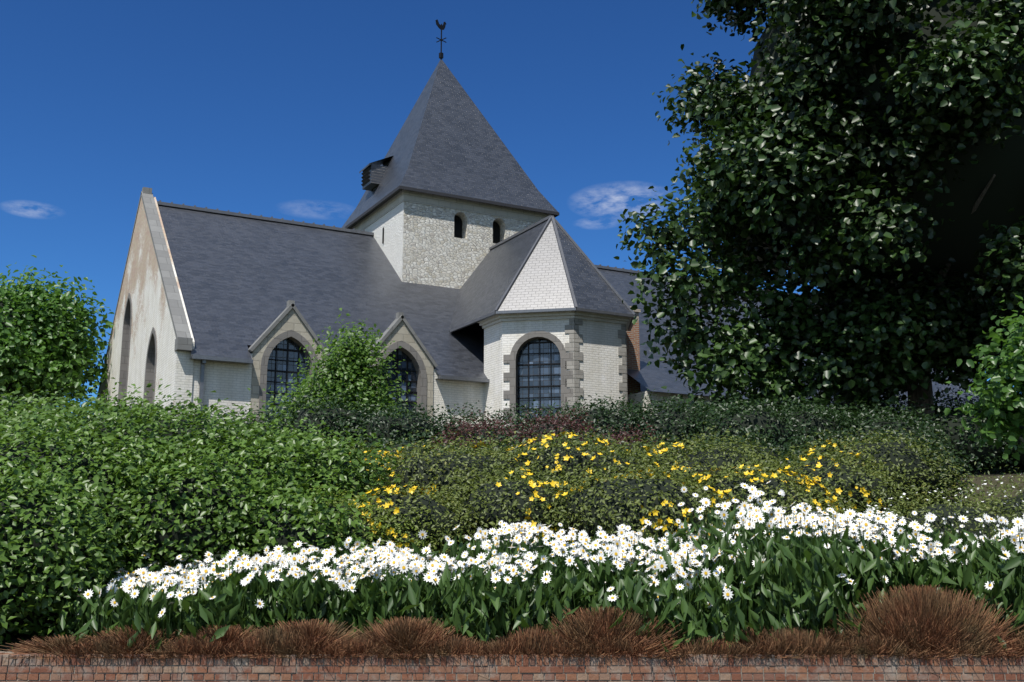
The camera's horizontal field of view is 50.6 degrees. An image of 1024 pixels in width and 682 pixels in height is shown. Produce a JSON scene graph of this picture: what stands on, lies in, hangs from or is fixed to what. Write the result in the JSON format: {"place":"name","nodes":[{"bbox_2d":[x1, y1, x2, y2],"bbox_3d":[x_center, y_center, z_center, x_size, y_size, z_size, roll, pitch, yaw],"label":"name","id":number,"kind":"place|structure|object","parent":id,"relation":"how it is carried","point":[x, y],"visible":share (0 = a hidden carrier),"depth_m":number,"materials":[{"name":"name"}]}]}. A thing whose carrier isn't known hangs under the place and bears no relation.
{"place":"outdoors","nodes":[
{"label":"outdoors","id":0,"kind":"place"},
{"bbox_2d":[98,197,194,415],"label":"gable wall","id":1,"kind":"structure","parent":0,"point":[142,284],"depth_m":36.78,"materials":[{"name":"white paint"}]},
{"bbox_2d":[191,354,483,428],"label":"side wall","id":2,"kind":"structure","parent":0,"point":[229,380],"depth_m":32.12,"materials":[{"name":"white paint"}]},
{"bbox_2d":[435,19,445,58],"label":"weather vane","id":3,"kind":"object","parent":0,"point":[441,27],"visible":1,"depth_m":47.05,"materials":[{"name":"black metal"}]},
{"bbox_2d":[0,0,1020,412],"label":"sky","id":4,"kind":"structure","parent":0,"point":[277,109],"materials":[{"name":"blue"}]},
{"bbox_2d":[0,470,1023,681],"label":"churchyard terrain","id":5,"kind":"structure","parent":0,"point":[27,637],"depth_m":22.07,"materials":[{"name":"green plant"}]},
{"bbox_2d":[0,255,114,413],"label":"tree","id":6,"kind":"object","parent":5,"relation":"on","point":[50,346],"visible":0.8,"depth_m":41.77,"materials":[{"name":"green plant"}]},
{"bbox_2d":[255,308,419,429],"bbox_3d":[-3.859,1.422,24.687,3.874,4.272,2.557,0,-11,1],"label":"bush","id":7,"kind":"object","parent":5,"relation":"on","point":[350,370],"visible":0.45,"depth_m":24.54,"materials":[{"name":"green plant"}]},
{"bbox_2d":[295,475,458,557],"bbox_3d":[-2.174,2.999,15.455,2.945,2.154,2.000,6,-12,-28],"label":"golden spirea shrub","id":8,"kind":"object","parent":5,"relation":"on","point":[369,540],"visible":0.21,"depth_m":15.31,"materials":[{"name":"green plant"}]},
{"bbox_2d":[364,201,535,368],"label":"tower wall","id":9,"kind":"structure","parent":5,"relation":"on","point":[421,244],"depth_m":41.84,"materials":[{"name":"beige stone"}]},
{"bbox_2d":[382,228,383,243],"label":"tower anchors","id":10,"kind":"object","parent":9,"relation":"attached to","point":[382,235],"visible":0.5,"depth_m":42.85,"materials":[{"name":"black metal"}]},
{"bbox_2d":[342,59,557,228],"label":"tower roof","id":11,"kind":"structure","parent":9,"relation":"on","point":[447,140],"depth_m":44.22,"materials":[{"name":"grey stone"}]},
{"bbox_2d":[362,164,386,190],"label":"dormer","id":12,"kind":"object","parent":11,"relation":"attached to","point":[377,173],"visible":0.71,"depth_m":45.17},
{"bbox_2d":[361,164,370,185],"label":"louvers","id":13,"kind":"object","parent":12,"relation":"attached to","point":[366,176],"visible":1,"depth_m":45.40,"materials":[{"name":"black wood"}]},
{"bbox_2d":[359,156,391,172],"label":"dormer roof","id":14,"kind":"structure","parent":12,"relation":"on","point":[381,161],"depth_m":45.63,"materials":[{"name":"grey stone"}]},
{"bbox_2d":[345,185,558,228],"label":"roof eave","id":15,"kind":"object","parent":11,"relation":"attached to","point":[556,214],"depth_m":42.68,"materials":[{"name":"grey stone"}]},
{"bbox_2d":[351,189,549,230],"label":"tower band","id":16,"kind":"object","parent":9,"relation":"attached to","point":[400,197],"visible":0.36,"depth_m":42.81,"materials":[{"name":"grey stone"}]},
{"bbox_2d":[454,215,461,237],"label":"tower window","id":17,"kind":"structure","parent":9,"relation":"attached to","point":[457,227],"depth_m":42.76,"materials":[{"name":"black glass"}]},
{"bbox_2d":[493,221,499,243],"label":"tower window","id":18,"kind":"structure","parent":9,"relation":"attached to","point":[496,233],"depth_m":43.56,"materials":[{"name":"black glass"}]},
{"bbox_2d":[0,383,981,508],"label":"hedge","id":19,"kind":"object","parent":5,"relation":"on","point":[776,427],"visible":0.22,"depth_m":22.85,"materials":[{"name":"green plant"}]},
{"bbox_2d":[0,584,1023,658],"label":"dried heather mounds","id":20,"kind":"object","parent":5,"relation":"on","point":[921,620],"visible":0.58,"depth_m":11.31,"materials":[{"name":"brown plant"}]},
{"bbox_2d":[33,481,1023,654],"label":"shasta daisies","id":21,"kind":"object","parent":5,"relation":"on","point":[759,568],"visible":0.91,"depth_m":12.07,"materials":[{"name":"white plant"}]},
{"bbox_2d":[415,402,669,454],"bbox_3d":[0.713,2.262,21.588,5.471,2.290,2.265,-1,-11,3],"label":"reddish shrub","id":22,"kind":"object","parent":5,"relation":"on","point":[548,426],"visible":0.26,"depth_m":21.49,"materials":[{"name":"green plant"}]},
{"bbox_2d":[489,215,635,314],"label":"roof ridge caps","id":23,"kind":"object","parent":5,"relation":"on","point":[549,218],"visible":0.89,"depth_m":36.53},
{"bbox_2d":[484,322,501,426],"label":"apse wall","id":24,"kind":"structure","parent":23,"relation":"attached to","point":[493,363],"depth_m":35.47,"materials":[{"name":"white brick"}]},
{"bbox_2d":[502,319,574,425],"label":"apse wall","id":25,"kind":"structure","parent":23,"relation":"attached to","point":[513,332],"depth_m":34.94,"materials":[{"name":"white brick"}]},
{"bbox_2d":[503,331,572,425],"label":"apse window","id":26,"kind":"structure","parent":25,"relation":"in","point":[538,372],"depth_m":34.89,"materials":[{"name":"black glass"}]},
{"bbox_2d":[449,220,631,330],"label":"apse roof","id":27,"kind":"structure","parent":25,"relation":"on","point":[541,282],"depth_m":36.29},
{"bbox_2d":[450,307,635,332],"bbox_3d":[0.922,-0.688,36.184,6.341,0.090,3.444,0,-11,2],"label":"gutter","id":28,"kind":"object","parent":27,"relation":"attached to","point":[491,314],"visible":0.91,"depth_m":34.92,"materials":[{"name":"grey metal"}]},
{"bbox_2d":[477,311,631,330],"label":"cornice","id":29,"kind":"structure","parent":25,"relation":"attached to","point":[491,321],"depth_m":35.05,"materials":[{"name":"grey stone"}]},
{"bbox_2d":[574,320,626,414],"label":"apse wall","id":30,"kind":"structure","parent":23,"relation":"attached to","point":[602,358],"depth_m":34.97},
{"bbox_2d":[565,318,627,418],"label":"corner quoins","id":31,"kind":"object","parent":30,"relation":"attached to","point":[573,365],"visible":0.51,"depth_m":34.66,"materials":[{"name":"grey stone"}]},
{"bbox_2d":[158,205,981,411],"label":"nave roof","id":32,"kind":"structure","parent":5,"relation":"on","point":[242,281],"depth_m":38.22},
{"bbox_2d":[117,293,131,407],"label":"gable window","id":33,"kind":"structure","parent":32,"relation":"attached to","point":[125,350],"depth_m":40.39,"materials":[{"name":"black glass"}]},
{"bbox_2d":[97,187,192,398],"bbox_3d":[-13.451,-1.975,39.249,0.420,7.430,17.000,6,-12,-28],"label":"gable coping","id":34,"kind":"object","parent":32,"relation":"attached to","point":[183,340],"visible":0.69,"depth_m":34.92,"materials":[{"name":"stone"}]},
{"bbox_2d":[143,327,156,406],"bbox_3d":[-11.448,1.654,34.674,0.340,4.268,1.860,6,-12,-28],"label":"gable window","id":35,"kind":"structure","parent":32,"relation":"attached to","point":[150,366],"depth_m":35.36,"materials":[{"name":"black glass"}]},
{"bbox_2d":[192,355,489,410],"bbox_3d":[-5.023,3.214,33.113,9.620,4.814,0.330,6,-12,-28],"label":"gutter","id":36,"kind":"object","parent":32,"relation":"attached to","point":[203,358],"visible":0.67,"depth_m":31.63,"materials":[{"name":"grey metal"}]},
{"bbox_2d":[157,200,800,294],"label":"roof ridge","id":37,"kind":"structure","parent":32,"relation":"on","point":[260,217],"depth_m":42.19,"materials":[{"name":"grey stone"}]},
{"bbox_2d":[348,431,885,548],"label":"yellow flowers","id":38,"kind":"object","parent":5,"relation":"on","point":[554,484],"visible":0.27,"depth_m":16.72,"materials":[{"name":"yellow plant"}]},
{"bbox_2d":[322,422,980,555],"bbox_3d":[1.862,2.629,18.095,13.671,3.025,6.135,1,-11,-4],"label":"hypericum shrub","id":39,"kind":"object","parent":5,"relation":"on","point":[470,498],"visible":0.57,"depth_m":17.37,"materials":[{"name":"green plant"}]},
{"bbox_2d":[627,391,777,414],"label":"sacristy walls","id":40,"kind":"structure","parent":5,"relation":"on","point":[638,397],"depth_m":36.49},
{"bbox_2d":[627,361,782,401],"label":"roof","id":41,"kind":"structure","parent":40,"relation":"on","point":[651,377],"depth_m":37.58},
{"bbox_2d":[598,383,1023,474],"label":"hedge under tree","id":42,"kind":"object","parent":5,"relation":"on","point":[988,457],"visible":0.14,"depth_m":24.98,"materials":[{"name":"green plant"}]},
{"bbox_2d":[613,0,1023,419],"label":"linden tree","id":43,"kind":"object","parent":5,"relation":"on","point":[864,172],"visible":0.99,"depth_m":26.14,"materials":[{"name":"green plant"}]},
{"bbox_2d":[745,462,1023,579],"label":"flowering plants","id":44,"kind":"object","parent":5,"relation":"on","point":[994,508],"visible":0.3,"depth_m":15.54,"materials":[{"name":"green plant"}]},
{"bbox_2d":[792,474,1023,566],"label":"white flowers","id":45,"kind":"object","parent":5,"relation":"on","point":[997,525],"visible":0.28,"depth_m":15.44,"materials":[{"name":"white plant"}]},
{"bbox_2d":[944,295,1023,465],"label":"young tree","id":46,"kind":"object","parent":5,"relation":"on","point":[1001,398],"visible":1,"depth_m":18.08,"materials":[{"name":"green plant"}]},
{"bbox_2d":[626,306,640,394],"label":"gable wall","id":47,"kind":"structure","parent":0,"point":[633,353],"depth_m":37.93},
{"label":"ground surface","id":48,"kind":"structure","parent":0,"visible":0},
{"bbox_2d":[0,373,410,646],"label":"shrub","id":49,"kind":"object","parent":48,"relation":"on","point":[84,501],"visible":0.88,"depth_m":14.15,"materials":[{"name":"green plant"}]},
{"bbox_2d":[0,651,1023,681],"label":"brick retaining wall","id":50,"kind":"structure","parent":48,"relation":"on","point":[605,668],"depth_m":11.07,"materials":[{"name":"brick"}]},
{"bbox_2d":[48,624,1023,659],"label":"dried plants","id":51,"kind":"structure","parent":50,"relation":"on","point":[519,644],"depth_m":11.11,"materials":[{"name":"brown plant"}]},
{"bbox_3d":[-7.225,-0.063,33.957,2.320,1.390,1.689,6,-12,-28],"label":"dormer","id":52,"kind":"object","parent":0,"visible":0},
{"bbox_2d":[250,308,325,422],"bbox_3d":[-6.831,0.912,33.023,2.280,3.900,0.400,6,-12,-28],"label":"dormer front","id":53,"kind":"object","parent":52,"relation":"attached to","point":[290,320],"visible":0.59,"depth_m":32.78,"materials":[{"name":"beige stone"}]},
{"bbox_2d":[258,330,318,426],"bbox_3d":[-6.807,1.300,32.903,1.800,3.292,0.360,6,-12,-28],"label":"dormer window","id":54,"kind":"structure","parent":53,"relation":"in","point":[283,353],"depth_m":33.05,"materials":[{"name":"black glass"}]},
{"bbox_2d":[248,300,329,354],"bbox_3d":[-6.821,-0.386,33.255,2.528,1.722,0.480,6,-12,-28],"label":"gable coping","id":55,"kind":"object","parent":53,"relation":"attached to","point":[276,321],"visible":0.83,"depth_m":33.12,"materials":[{"name":"grey stone"}]},
{"bbox_3d":[-4.038,0.262,35.642,2.320,1.390,1.689,6,-12,-28],"label":"dormer","id":56,"kind":"object","parent":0,"visible":0},
{"bbox_2d":[369,320,433,422],"bbox_3d":[-3.643,1.237,34.708,2.280,3.900,0.400,6,-12,-28],"label":"dormer front","id":57,"kind":"object","parent":56,"relation":"attached to","point":[400,332],"visible":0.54,"depth_m":34.91,"materials":[{"name":"beige stone"}]},
{"bbox_2d":[377,340,426,419],"bbox_3d":[-3.620,1.625,34.588,1.800,3.292,0.360,6,-12,-28],"label":"dormer window","id":58,"kind":"structure","parent":57,"relation":"in","point":[412,364],"depth_m":34.89,"materials":[{"name":"black glass"}]},
{"bbox_2d":[370,312,437,367],"bbox_3d":[-3.634,-0.061,34.941,2.528,1.722,0.480,6,-12,-28],"label":"gable coping","id":59,"kind":"object","parent":57,"relation":"attached to","point":[395,322],"visible":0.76,"depth_m":34.93,"materials":[{"name":"grey stone"}]}
]}

